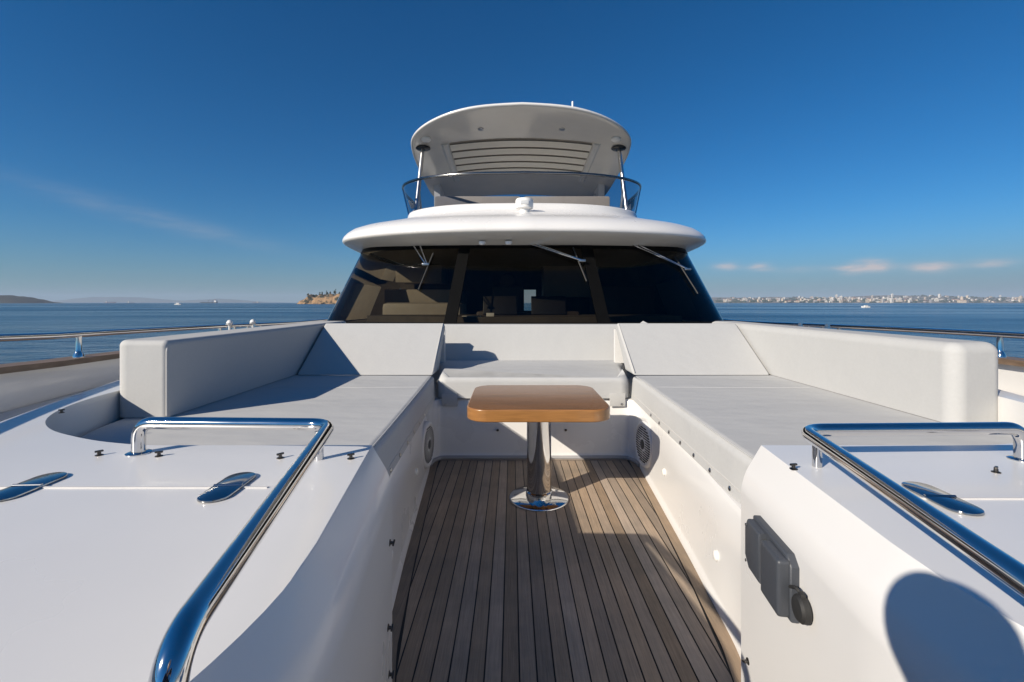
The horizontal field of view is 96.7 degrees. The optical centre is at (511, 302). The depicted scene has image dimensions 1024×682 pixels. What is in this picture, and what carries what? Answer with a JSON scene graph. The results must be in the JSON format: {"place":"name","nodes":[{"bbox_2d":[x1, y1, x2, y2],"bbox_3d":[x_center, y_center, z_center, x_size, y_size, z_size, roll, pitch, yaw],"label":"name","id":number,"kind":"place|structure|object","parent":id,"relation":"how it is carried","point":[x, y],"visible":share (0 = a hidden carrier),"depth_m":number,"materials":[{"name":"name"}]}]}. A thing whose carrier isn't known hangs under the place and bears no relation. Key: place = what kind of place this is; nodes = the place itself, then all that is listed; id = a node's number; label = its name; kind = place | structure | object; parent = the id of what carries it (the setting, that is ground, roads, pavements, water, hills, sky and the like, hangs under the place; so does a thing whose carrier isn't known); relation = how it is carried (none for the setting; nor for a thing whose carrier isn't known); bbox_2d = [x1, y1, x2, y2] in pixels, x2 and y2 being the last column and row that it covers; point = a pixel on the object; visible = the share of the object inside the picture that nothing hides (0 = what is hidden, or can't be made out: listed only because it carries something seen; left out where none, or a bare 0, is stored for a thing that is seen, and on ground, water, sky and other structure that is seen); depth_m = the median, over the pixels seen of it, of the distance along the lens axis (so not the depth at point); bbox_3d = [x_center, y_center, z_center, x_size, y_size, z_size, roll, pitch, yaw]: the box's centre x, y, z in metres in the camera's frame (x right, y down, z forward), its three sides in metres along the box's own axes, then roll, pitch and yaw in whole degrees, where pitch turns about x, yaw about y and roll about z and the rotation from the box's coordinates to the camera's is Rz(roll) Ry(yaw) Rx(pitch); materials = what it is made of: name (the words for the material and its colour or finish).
{"place":"outdoors","nodes":[
{"label":"outdoors","id":0,"kind":"place"},
{"bbox_2d":[0,295,58,302],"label":"islet","id":1,"kind":"object","parent":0,"point":[12,299],"visible":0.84,"depth_m":2578.50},
{"bbox_2d":[51,297,284,302],"bbox_3d":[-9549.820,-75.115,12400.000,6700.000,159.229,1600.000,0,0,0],"label":"hills","id":2,"kind":"structure","parent":0,"point":[114,299],"depth_m":11886.47,"materials":[{"name":"grey"}]},
{"bbox_2d":[297,294,339,303],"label":"islet","id":3,"kind":"object","parent":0,"point":[324,299],"visible":0.47,"depth_m":1204.22,"materials":[{"name":"beige stone"}]},
{"bbox_2d":[0,303,1023,363],"bbox_3d":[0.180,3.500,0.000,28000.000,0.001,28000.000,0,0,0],"label":"sea","id":4,"kind":"structure","parent":0,"point":[15,318],"depth_m":106.91,"materials":[{"name":"blue liquid"}]},
{"bbox_2d":[0,101,1023,681],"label":"yacht","id":5,"kind":"object","parent":4,"relation":"on","point":[652,551],"visible":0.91,"depth_m":1.47,"materials":[{"name":"paint"}]},
{"bbox_2d":[80,374,434,475],"bbox_3d":[-1.332,0.708,2.915,1.565,0.200,2.770,0,0,0],"label":"lounge cushion","id":6,"kind":"object","parent":5,"relation":"on","point":[384,416],"visible":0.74,"depth_m":2.55,"materials":[{"name":"grey fabric"}]},
{"bbox_2d":[120,321,345,417],"bbox_3d":[-1.968,0.404,3.700,0.295,0.407,2.600,0,0,0],"label":"bolster cushion","id":7,"kind":"object","parent":6,"relation":"on","point":[166,376],"visible":0.98,"depth_m":2.70,"materials":[{"name":"grey fabric"}]},
{"bbox_2d":[298,323,444,374],"bbox_3d":[-1.230,0.405,4.228,1.150,0.410,0.835,0,0,0],"label":"reclined cushion","id":8,"kind":"object","parent":6,"relation":"on","point":[378,349],"visible":0.98,"depth_m":4.07,"materials":[{"name":"grey fabric"}]},
{"bbox_2d":[435,196,609,206],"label":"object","id":9,"kind":"object","parent":5,"relation":"on","point":[456,200],"visible":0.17,"depth_m":7.92,"materials":[{"name":"grey fabric"}]},
{"bbox_2d":[444,324,616,359],"bbox_3d":[0.180,0.456,4.916,2.300,0.442,0.263,0,0,0],"label":"backrest cushion","id":10,"kind":"object","parent":5,"relation":"on","point":[529,341],"visible":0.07,"depth_m":4.85,"materials":[{"name":"grey fabric"}]},
{"bbox_2d":[432,360,628,405],"bbox_3d":[0.180,0.715,4.318,2.040,0.301,1.064,0,0,0],"label":"bench cushion","id":11,"kind":"object","parent":5,"relation":"on","point":[454,380],"visible":0.87,"depth_m":3.87,"materials":[{"name":"grey fabric"}]},
{"bbox_2d":[467,385,609,510],"bbox_3d":[0.160,0.960,3.030,0.865,0.679,0.800,0,0,0],"label":"pedestal table","id":12,"kind":"object","parent":5,"relation":"on","point":[538,409],"visible":1,"depth_m":2.95,"materials":[{"name":"brown wood"}]},
{"bbox_2d":[631,374,1012,502],"bbox_3d":[1.692,0.708,2.915,1.565,0.200,2.770,0,0,0],"label":"lounge cushion","id":13,"kind":"object","parent":5,"relation":"on","point":[721,429],"visible":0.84,"depth_m":2.50,"materials":[{"name":"grey fabric"}]},
{"bbox_2d":[614,323,768,374],"bbox_3d":[1.590,0.405,4.228,1.150,0.410,0.835,0,0,0],"label":"reclined cushion","id":14,"kind":"object","parent":13,"relation":"on","point":[683,349],"visible":0.99,"depth_m":4.08,"materials":[{"name":"grey fabric"}]},
{"bbox_2d":[712,321,997,421],"bbox_3d":[2.328,0.404,3.625,0.295,0.407,2.750,0,0,0],"label":"bolster cushion","id":15,"kind":"object","parent":13,"relation":"on","point":[944,380],"visible":0.94,"depth_m":2.62,"materials":[{"name":"grey fabric"}]},
{"bbox_2d":[0,0,1023,302],"label":"sky","id":16,"kind":"structure","parent":0,"point":[156,149],"materials":[{"name":"blue"}]},
{"bbox_2d":[711,295,1023,302],"bbox_3d":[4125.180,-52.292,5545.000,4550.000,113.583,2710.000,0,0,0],"label":"coast slope","id":17,"kind":"structure","parent":0,"point":[881,296],"depth_m":5220.29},
{"bbox_2d":[715,295,1023,302],"bbox_3d":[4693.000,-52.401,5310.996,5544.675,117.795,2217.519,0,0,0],"label":"buildings","id":18,"kind":"structure","parent":17,"relation":"on","point":[855,300],"depth_m":4568.28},
{"bbox_2d":[957,296,965,302],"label":"shore hall","id":19,"kind":"structure","parent":17,"relation":"on","point":[961,300],"depth_m":4219.54,"materials":[{"name":"concrete"}]}
]}

